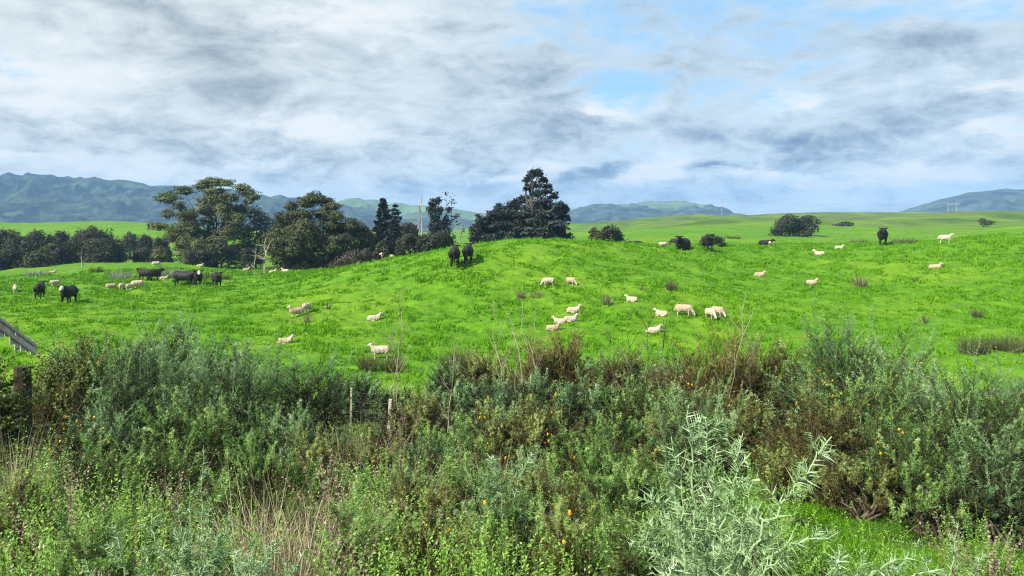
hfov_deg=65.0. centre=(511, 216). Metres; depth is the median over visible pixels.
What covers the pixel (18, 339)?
paling fence
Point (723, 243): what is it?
shrub
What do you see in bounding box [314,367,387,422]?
gorse bush
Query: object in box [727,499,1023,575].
lawn grass
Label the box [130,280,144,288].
sheep
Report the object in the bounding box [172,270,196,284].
cow
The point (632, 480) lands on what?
gorse bush
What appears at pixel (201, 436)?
gorse bush
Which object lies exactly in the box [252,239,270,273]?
dead tree
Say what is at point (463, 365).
rush clump
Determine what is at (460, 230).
spindly tree
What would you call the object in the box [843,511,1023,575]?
weed
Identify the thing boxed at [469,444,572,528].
gorse bush
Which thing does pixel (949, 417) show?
gorse bush
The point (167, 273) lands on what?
rush clump
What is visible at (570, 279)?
sheep
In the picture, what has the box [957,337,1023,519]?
gorse bush
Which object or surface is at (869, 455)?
gorse bush
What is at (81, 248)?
dead tree
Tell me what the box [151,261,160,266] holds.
sheep
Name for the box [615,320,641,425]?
dry stalk
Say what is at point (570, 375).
gorse bush
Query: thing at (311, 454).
gorse bush
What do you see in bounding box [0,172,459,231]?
hill
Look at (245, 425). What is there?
gorse bush
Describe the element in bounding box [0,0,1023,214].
sky
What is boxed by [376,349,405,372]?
rush clump
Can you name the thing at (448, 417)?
dry stalk
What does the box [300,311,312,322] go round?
dry weed
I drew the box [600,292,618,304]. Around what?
dry weed
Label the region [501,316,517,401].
dry stalk
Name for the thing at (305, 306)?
sheep
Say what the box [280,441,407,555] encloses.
dead weed
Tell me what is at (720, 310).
sheep
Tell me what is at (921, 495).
gorse bush
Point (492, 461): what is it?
spiny plant
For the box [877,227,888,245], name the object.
cow
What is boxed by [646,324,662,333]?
sheep
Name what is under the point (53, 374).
leafy shrub
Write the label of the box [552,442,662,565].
gorse bush
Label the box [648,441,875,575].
weed
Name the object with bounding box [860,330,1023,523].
gorse bush
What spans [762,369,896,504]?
gorse bush
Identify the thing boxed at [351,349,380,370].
rush clump
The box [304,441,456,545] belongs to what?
weed
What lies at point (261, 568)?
spiny plant
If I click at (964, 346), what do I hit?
rush clump
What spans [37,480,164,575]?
gorse bush
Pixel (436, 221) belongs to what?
ivy clad tree
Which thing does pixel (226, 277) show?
rush clump
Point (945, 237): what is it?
sheep
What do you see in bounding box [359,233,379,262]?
bush
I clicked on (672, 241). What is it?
shrub
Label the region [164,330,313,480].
gorse bush
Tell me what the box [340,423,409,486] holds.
gorse bush
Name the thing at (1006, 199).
hill
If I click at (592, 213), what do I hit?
hill
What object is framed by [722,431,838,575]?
spiny plant
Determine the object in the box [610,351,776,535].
gorse bush
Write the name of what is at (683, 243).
cow
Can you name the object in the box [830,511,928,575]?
weed
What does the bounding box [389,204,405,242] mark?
conifer
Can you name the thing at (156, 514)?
weed
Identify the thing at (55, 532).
dead weed
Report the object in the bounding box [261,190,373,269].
bushy tree
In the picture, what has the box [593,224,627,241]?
shrub
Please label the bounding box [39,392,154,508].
gorse bush
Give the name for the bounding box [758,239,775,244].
cow
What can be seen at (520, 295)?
dry weed
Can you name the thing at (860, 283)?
dry weed
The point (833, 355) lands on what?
gorse bush
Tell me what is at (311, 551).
dry grass
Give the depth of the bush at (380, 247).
89.65 m
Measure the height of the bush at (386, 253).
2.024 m
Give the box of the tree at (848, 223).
[831,221,853,225]
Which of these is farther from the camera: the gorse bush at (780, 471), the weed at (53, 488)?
the gorse bush at (780, 471)
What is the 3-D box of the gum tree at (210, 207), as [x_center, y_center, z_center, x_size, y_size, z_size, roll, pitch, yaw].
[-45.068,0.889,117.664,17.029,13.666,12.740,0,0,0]
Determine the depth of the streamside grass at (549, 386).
32.78 m
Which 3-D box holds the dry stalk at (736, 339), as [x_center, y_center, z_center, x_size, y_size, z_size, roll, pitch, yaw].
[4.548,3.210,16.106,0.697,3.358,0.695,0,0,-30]
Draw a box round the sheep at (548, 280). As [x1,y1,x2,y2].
[540,277,554,285]
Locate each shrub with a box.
[0,347,61,494]
[13,329,136,459]
[588,226,599,239]
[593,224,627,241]
[668,238,676,243]
[699,235,725,245]
[718,241,727,246]
[977,218,996,226]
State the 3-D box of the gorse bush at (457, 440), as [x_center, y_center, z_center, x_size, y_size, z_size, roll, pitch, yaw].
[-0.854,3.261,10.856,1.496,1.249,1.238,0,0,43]
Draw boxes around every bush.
[0,462,85,575]
[32,324,184,440]
[32,363,100,463]
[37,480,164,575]
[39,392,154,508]
[40,419,154,543]
[52,226,128,263]
[67,337,234,485]
[106,432,215,528]
[116,299,226,432]
[121,381,259,499]
[148,314,273,457]
[154,516,288,575]
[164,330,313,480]
[181,246,216,267]
[181,395,292,495]
[202,239,240,268]
[204,427,327,538]
[224,396,335,493]
[236,247,266,269]
[246,340,366,461]
[271,422,368,508]
[296,480,428,575]
[306,452,395,521]
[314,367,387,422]
[325,248,373,267]
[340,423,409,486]
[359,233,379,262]
[365,384,458,457]
[366,487,520,575]
[367,455,458,558]
[372,239,390,260]
[378,384,417,415]
[382,246,389,257]
[385,408,512,495]
[386,426,467,506]
[394,230,424,256]
[399,222,420,252]
[405,446,535,539]
[412,379,495,431]
[413,233,432,253]
[419,349,473,411]
[421,230,458,252]
[436,460,556,575]
[441,400,526,460]
[441,480,578,575]
[444,344,520,409]
[455,393,597,473]
[463,365,556,434]
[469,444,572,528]
[485,443,607,554]
[495,323,615,431]
[517,479,639,575]
[534,405,663,508]
[540,362,614,444]
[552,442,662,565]
[571,493,701,575]
[573,349,637,420]
[578,367,679,459]
[588,339,666,420]
[598,441,689,549]
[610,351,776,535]
[619,345,708,421]
[631,400,734,478]
[638,314,772,456]
[663,377,778,473]
[680,465,818,575]
[718,321,821,448]
[743,394,837,489]
[747,287,936,484]
[752,443,832,505]
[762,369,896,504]
[807,337,947,496]
[810,449,905,521]
[819,412,925,514]
[843,391,1008,526]
[860,310,955,453]
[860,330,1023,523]
[882,456,992,544]
[890,358,1023,527]
[895,354,987,461]
[918,411,1023,548]
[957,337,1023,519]
[957,454,1023,554]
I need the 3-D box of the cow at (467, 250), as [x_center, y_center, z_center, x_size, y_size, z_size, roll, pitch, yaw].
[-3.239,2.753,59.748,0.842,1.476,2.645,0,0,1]
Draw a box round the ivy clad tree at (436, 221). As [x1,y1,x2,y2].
[425,196,451,246]
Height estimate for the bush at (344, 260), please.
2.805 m
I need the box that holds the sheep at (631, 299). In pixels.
[624,294,638,301]
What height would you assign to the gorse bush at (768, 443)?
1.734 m
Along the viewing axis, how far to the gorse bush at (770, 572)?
4.38 m
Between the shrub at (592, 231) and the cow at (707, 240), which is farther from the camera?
the shrub at (592, 231)
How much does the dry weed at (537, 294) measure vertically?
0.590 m
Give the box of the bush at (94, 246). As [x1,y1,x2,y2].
[52,226,128,263]
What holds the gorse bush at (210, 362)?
on the ground at (918, 226)
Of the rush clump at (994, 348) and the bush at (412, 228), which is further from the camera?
the bush at (412, 228)
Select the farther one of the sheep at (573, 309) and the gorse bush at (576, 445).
the sheep at (573, 309)
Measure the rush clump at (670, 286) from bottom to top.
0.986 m
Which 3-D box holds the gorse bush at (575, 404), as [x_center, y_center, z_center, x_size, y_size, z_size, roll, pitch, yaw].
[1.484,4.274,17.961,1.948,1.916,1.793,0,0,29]
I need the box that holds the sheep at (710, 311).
[705,308,716,319]
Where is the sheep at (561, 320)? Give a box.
[551,316,565,323]
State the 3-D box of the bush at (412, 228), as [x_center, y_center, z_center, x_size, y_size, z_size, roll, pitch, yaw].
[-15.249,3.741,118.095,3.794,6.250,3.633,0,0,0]
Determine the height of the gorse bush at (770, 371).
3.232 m
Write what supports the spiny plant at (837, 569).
on the ground at (918, 226)
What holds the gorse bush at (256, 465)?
on the ground at (918, 226)
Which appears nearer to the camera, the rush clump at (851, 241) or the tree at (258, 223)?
the rush clump at (851, 241)
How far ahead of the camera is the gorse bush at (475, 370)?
25.78 m
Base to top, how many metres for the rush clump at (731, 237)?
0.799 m
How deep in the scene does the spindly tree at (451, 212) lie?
106.16 m
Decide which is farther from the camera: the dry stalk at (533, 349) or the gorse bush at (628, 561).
the dry stalk at (533, 349)
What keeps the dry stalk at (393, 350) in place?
on the ground at (918, 226)
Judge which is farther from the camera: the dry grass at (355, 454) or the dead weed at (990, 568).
the dry grass at (355, 454)
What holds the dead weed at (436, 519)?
on the ground at (918, 226)
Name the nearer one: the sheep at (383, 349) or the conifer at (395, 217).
the sheep at (383, 349)
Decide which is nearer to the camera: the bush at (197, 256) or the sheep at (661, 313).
the sheep at (661, 313)
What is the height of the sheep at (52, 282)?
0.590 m
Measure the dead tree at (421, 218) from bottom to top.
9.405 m
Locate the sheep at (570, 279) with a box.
[566,277,576,284]
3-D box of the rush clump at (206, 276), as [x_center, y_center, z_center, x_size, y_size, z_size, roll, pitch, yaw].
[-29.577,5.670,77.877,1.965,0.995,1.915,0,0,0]
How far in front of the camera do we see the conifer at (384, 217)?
103.55 m
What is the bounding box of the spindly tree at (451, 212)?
[448,193,456,241]
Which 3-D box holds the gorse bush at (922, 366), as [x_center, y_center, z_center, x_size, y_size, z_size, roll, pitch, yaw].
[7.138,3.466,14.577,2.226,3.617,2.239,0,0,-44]
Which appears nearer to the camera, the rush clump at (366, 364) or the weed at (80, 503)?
the weed at (80, 503)
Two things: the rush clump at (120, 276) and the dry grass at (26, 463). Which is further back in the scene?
the rush clump at (120, 276)
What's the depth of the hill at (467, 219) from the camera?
2042.25 m
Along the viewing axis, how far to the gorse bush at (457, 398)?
19.87 m
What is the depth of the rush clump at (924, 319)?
48.21 m
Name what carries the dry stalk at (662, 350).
on the ground at (918, 226)
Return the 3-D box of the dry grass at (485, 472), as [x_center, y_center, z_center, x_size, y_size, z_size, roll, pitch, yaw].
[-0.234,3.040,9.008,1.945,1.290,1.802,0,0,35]
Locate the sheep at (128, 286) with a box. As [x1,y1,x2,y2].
[126,283,133,288]
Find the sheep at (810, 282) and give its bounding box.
[806,278,818,284]
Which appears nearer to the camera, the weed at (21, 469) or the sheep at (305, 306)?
the weed at (21, 469)
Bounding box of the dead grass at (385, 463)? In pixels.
[5,398,968,575]
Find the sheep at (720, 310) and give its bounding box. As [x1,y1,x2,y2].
[711,306,725,316]
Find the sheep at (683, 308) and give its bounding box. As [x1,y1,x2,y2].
[674,304,694,315]
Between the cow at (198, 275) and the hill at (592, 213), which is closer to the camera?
the cow at (198, 275)
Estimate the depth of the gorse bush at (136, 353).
19.03 m
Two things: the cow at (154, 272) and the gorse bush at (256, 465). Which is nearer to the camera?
the gorse bush at (256, 465)
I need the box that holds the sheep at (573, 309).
[566,304,582,312]
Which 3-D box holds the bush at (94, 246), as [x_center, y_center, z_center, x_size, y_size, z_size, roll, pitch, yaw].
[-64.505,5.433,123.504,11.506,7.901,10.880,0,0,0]
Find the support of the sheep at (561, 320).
on the ground at (918, 226)
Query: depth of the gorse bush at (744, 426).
13.81 m
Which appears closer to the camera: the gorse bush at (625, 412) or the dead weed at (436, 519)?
the dead weed at (436, 519)
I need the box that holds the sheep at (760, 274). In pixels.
[754,270,766,276]
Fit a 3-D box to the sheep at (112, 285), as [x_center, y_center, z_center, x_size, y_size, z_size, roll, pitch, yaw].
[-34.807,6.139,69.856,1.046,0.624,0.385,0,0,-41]
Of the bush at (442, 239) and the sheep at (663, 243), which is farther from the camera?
the bush at (442, 239)
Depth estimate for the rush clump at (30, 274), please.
87.83 m
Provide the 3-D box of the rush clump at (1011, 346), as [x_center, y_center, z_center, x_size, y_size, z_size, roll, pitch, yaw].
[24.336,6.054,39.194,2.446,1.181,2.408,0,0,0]
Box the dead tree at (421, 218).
[418,197,422,234]
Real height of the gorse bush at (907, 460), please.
1.958 m
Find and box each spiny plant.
[76,511,214,575]
[174,445,234,575]
[189,530,306,575]
[479,443,541,574]
[613,405,797,575]
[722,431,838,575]
[820,543,949,575]
[913,519,985,575]
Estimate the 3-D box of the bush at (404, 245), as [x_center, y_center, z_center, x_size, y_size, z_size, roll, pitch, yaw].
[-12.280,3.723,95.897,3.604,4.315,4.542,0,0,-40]
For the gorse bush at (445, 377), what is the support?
on the ground at (918, 226)
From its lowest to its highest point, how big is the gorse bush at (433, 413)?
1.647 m
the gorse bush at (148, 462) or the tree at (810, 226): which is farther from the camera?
the tree at (810, 226)
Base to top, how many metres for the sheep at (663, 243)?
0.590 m
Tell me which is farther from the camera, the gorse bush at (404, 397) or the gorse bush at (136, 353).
the gorse bush at (404, 397)
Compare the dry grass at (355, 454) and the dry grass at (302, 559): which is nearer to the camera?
the dry grass at (302, 559)
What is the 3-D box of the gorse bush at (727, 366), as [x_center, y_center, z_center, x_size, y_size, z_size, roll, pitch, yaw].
[4.058,3.735,16.932,2.879,3.526,3.087,0,0,20]
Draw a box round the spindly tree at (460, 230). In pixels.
[455,213,464,244]
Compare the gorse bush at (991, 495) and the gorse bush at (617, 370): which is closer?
the gorse bush at (991, 495)
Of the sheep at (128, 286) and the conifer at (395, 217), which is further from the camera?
the conifer at (395, 217)
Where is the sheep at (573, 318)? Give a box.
[564,313,579,321]
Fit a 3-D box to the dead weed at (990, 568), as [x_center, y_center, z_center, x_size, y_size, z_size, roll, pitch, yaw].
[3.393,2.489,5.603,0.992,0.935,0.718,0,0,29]
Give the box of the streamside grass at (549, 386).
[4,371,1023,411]
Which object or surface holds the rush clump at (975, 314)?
on the ground at (918, 226)
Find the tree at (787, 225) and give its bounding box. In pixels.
[768,213,809,236]
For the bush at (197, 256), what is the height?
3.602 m
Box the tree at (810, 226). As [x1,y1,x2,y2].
[800,215,822,235]
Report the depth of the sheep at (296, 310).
48.66 m
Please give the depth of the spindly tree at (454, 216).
101.15 m
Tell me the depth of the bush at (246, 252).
111.66 m
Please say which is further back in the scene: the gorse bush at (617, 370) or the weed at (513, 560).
the gorse bush at (617, 370)
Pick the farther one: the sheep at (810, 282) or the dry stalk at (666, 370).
the sheep at (810, 282)
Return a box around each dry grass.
[0,407,98,513]
[160,447,424,575]
[202,499,391,575]
[267,408,415,499]
[316,435,463,522]
[411,423,556,524]
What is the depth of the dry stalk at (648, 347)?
19.05 m
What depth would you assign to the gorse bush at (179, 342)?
20.36 m
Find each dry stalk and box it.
[383,322,410,431]
[387,288,410,424]
[433,340,463,431]
[486,301,515,385]
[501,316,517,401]
[507,301,532,392]
[520,306,545,378]
[602,326,625,435]
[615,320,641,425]
[631,304,661,399]
[646,321,666,397]
[648,337,671,401]
[715,295,755,398]
[734,324,773,412]
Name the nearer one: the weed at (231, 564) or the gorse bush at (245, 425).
the weed at (231, 564)
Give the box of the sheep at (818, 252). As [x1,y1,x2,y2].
[812,249,824,255]
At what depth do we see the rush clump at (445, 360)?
36.76 m
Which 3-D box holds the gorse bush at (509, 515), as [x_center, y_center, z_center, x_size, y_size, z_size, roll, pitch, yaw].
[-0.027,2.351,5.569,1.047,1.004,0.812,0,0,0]
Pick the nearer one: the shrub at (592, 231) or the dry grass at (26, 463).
the dry grass at (26, 463)
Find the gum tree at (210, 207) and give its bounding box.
[147,176,260,266]
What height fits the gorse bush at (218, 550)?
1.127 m
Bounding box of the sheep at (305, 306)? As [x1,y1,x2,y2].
[302,302,311,311]
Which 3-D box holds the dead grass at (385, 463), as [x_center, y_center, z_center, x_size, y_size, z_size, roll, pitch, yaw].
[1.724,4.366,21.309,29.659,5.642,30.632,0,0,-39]
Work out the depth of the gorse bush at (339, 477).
8.32 m
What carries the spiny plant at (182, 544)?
on the ground at (918, 226)
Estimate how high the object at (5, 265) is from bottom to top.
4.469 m
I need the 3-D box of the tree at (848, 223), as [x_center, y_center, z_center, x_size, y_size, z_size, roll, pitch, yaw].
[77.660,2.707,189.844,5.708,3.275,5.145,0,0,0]
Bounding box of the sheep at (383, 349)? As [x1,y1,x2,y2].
[367,343,390,358]
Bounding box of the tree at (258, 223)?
[229,205,275,268]
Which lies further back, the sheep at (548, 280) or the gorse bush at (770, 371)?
the sheep at (548, 280)
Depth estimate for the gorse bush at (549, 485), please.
7.36 m
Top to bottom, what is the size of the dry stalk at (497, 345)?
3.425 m
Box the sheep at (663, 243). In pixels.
[659,242,668,246]
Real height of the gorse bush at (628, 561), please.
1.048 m
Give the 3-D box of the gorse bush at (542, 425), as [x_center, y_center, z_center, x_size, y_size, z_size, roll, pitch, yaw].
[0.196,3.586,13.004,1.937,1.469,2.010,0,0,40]
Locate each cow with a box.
[33,281,46,298]
[57,285,78,302]
[136,268,150,280]
[147,268,164,280]
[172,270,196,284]
[193,270,202,285]
[211,272,222,286]
[448,245,460,266]
[462,243,473,263]
[674,236,690,249]
[702,234,714,250]
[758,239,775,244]
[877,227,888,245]
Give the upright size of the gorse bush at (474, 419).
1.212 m
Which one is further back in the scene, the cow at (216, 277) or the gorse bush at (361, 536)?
the cow at (216, 277)
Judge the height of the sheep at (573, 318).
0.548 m
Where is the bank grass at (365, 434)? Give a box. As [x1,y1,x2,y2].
[0,398,1023,575]
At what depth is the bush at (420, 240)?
93.50 m
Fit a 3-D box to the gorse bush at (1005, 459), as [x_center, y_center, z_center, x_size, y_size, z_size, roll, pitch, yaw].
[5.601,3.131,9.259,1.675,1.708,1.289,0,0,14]
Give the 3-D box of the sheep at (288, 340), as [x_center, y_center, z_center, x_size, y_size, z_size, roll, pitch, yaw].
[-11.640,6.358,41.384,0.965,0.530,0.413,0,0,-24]
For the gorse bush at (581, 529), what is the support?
on the ground at (918, 226)
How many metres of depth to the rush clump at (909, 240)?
81.43 m
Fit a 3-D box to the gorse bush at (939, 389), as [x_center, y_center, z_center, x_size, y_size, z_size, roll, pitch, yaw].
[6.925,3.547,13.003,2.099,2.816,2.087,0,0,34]
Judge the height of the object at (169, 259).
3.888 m
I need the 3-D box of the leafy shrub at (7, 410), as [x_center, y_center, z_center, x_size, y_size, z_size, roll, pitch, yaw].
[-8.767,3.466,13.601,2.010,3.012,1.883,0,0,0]
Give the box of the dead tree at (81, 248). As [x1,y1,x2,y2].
[76,244,88,266]
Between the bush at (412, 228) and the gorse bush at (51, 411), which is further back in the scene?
the bush at (412, 228)
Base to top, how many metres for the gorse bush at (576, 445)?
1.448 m
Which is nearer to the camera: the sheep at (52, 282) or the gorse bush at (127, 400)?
the gorse bush at (127, 400)
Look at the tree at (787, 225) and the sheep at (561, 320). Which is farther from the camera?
the tree at (787, 225)
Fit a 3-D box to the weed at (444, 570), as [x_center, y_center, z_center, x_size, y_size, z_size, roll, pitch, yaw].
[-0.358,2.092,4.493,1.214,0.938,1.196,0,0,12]
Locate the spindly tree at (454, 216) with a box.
[451,214,460,235]
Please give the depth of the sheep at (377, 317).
47.71 m
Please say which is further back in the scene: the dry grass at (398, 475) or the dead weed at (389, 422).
the dead weed at (389, 422)
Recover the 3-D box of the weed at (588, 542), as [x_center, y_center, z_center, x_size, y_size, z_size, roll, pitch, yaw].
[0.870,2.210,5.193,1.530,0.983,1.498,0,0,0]
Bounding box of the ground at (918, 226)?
[0,210,1023,575]
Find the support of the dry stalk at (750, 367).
on the ground at (918, 226)
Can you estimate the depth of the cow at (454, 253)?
57.74 m
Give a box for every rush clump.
[23,269,49,275]
[88,266,104,272]
[103,268,133,279]
[161,266,188,277]
[202,270,211,278]
[223,274,232,279]
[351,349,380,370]
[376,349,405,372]
[437,351,460,369]
[443,343,480,371]
[663,278,678,290]
[726,235,741,238]
[849,238,869,242]
[891,237,917,243]
[921,315,929,323]
[950,332,994,355]
[969,308,985,317]
[981,336,1009,350]
[985,329,1023,353]
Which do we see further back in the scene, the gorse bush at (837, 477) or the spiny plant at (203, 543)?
the gorse bush at (837, 477)
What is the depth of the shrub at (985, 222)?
189.69 m
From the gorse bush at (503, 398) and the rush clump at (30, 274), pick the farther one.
the rush clump at (30, 274)
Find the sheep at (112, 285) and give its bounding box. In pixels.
[105,283,117,287]
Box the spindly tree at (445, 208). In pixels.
[441,192,453,227]
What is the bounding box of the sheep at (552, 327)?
[545,322,561,330]
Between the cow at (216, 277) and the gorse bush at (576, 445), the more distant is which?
the cow at (216, 277)
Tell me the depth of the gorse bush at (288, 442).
11.89 m
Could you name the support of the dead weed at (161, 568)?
on the ground at (918, 226)
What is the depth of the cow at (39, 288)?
59.19 m
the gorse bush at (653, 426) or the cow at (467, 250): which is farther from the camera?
the cow at (467, 250)
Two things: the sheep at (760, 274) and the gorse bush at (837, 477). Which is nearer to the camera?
the gorse bush at (837, 477)
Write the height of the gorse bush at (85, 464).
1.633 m
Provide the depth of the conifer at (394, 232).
97.47 m
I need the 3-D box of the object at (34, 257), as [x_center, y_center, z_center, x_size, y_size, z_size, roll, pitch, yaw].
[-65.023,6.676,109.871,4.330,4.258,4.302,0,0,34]
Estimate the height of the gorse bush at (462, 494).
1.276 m
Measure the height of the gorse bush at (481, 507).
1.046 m
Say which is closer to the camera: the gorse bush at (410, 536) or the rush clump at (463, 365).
the gorse bush at (410, 536)
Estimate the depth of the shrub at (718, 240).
85.14 m
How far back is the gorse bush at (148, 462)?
9.37 m
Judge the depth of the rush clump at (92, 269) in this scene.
91.77 m
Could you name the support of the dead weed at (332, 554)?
on the ground at (918, 226)
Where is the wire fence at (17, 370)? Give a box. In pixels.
[13,365,1011,482]
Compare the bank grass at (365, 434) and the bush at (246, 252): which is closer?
the bank grass at (365, 434)
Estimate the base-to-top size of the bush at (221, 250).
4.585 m
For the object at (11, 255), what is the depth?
110.22 m
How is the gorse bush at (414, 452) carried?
on the ground at (918, 226)
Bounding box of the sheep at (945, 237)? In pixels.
[937,233,953,242]
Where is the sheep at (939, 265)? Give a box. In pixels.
[928,262,943,268]
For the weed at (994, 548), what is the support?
on the ground at (918, 226)
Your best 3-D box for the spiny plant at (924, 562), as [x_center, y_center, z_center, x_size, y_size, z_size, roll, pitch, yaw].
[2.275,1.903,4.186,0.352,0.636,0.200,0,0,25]
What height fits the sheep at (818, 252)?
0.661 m
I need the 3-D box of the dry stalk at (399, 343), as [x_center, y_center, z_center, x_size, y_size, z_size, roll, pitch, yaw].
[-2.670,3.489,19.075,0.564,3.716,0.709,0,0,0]
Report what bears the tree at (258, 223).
on the ground at (918, 226)
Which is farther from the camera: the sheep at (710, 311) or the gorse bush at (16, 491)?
the sheep at (710, 311)
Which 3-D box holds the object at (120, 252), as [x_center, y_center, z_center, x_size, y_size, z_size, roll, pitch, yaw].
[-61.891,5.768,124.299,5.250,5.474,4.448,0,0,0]
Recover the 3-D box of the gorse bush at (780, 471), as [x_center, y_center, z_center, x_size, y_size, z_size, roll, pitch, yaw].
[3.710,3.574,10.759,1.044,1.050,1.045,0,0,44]
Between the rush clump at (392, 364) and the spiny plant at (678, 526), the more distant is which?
the rush clump at (392, 364)
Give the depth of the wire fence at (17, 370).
14.42 m
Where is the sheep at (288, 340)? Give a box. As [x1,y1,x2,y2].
[277,334,295,343]
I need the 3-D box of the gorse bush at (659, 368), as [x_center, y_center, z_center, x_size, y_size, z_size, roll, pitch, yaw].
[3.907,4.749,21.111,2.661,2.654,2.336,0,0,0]
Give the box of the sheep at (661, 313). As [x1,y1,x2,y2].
[653,308,668,316]
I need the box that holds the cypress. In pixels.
[467,167,574,243]
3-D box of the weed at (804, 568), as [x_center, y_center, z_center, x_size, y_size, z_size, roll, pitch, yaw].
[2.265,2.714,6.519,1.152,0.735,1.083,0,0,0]
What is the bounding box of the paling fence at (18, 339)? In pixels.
[0,317,36,354]
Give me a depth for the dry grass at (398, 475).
8.97 m
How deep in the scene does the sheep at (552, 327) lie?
45.09 m
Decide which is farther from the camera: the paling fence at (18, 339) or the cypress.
the cypress
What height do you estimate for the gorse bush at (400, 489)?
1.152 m
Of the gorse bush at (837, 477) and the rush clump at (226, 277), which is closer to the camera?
the gorse bush at (837, 477)
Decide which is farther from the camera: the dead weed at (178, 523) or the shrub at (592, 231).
the shrub at (592, 231)
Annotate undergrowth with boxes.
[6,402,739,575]
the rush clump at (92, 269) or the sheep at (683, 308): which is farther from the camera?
the rush clump at (92, 269)
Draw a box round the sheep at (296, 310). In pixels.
[287,306,303,316]
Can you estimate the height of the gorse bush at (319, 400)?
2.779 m
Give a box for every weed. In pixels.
[0,408,149,522]
[0,432,155,575]
[0,433,140,575]
[0,447,234,575]
[0,474,147,575]
[10,479,197,575]
[16,464,272,575]
[79,465,205,553]
[111,449,224,549]
[173,490,295,575]
[223,500,390,575]
[244,500,454,575]
[278,480,487,575]
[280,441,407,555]
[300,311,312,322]
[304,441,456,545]
[339,374,443,457]
[346,500,557,575]
[369,483,487,570]
[455,502,619,575]
[514,287,528,298]
[528,476,693,575]
[530,291,544,298]
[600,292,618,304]
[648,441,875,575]
[719,496,862,575]
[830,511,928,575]
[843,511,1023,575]
[853,273,868,287]
[917,490,1023,575]
[927,494,1023,575]
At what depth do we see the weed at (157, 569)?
5.67 m
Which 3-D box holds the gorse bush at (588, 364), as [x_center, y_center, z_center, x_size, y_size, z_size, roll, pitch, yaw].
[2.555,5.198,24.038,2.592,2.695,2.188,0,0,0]
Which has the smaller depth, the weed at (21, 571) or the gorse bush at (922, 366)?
the weed at (21, 571)
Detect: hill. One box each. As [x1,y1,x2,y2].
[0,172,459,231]
[336,198,510,229]
[547,201,744,224]
[900,188,1023,211]
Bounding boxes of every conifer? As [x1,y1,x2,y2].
[369,198,392,259]
[384,219,402,255]
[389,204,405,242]
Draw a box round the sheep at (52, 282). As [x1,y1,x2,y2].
[49,280,60,285]
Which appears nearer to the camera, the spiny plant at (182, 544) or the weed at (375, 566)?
the spiny plant at (182, 544)
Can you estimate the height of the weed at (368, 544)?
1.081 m
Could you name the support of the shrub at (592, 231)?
on the ground at (918, 226)
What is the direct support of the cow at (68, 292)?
on the ground at (918, 226)
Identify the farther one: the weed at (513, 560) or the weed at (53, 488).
the weed at (53, 488)
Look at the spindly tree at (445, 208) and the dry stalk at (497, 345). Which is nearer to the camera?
the dry stalk at (497, 345)
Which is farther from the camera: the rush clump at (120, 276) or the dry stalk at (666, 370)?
the rush clump at (120, 276)
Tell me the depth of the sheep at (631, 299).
50.88 m
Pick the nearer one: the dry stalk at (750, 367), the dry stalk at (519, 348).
the dry stalk at (750, 367)
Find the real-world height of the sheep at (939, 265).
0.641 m
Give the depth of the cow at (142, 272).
77.94 m
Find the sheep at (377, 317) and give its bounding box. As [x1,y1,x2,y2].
[366,312,382,320]
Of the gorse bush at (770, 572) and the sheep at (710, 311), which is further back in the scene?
the sheep at (710, 311)

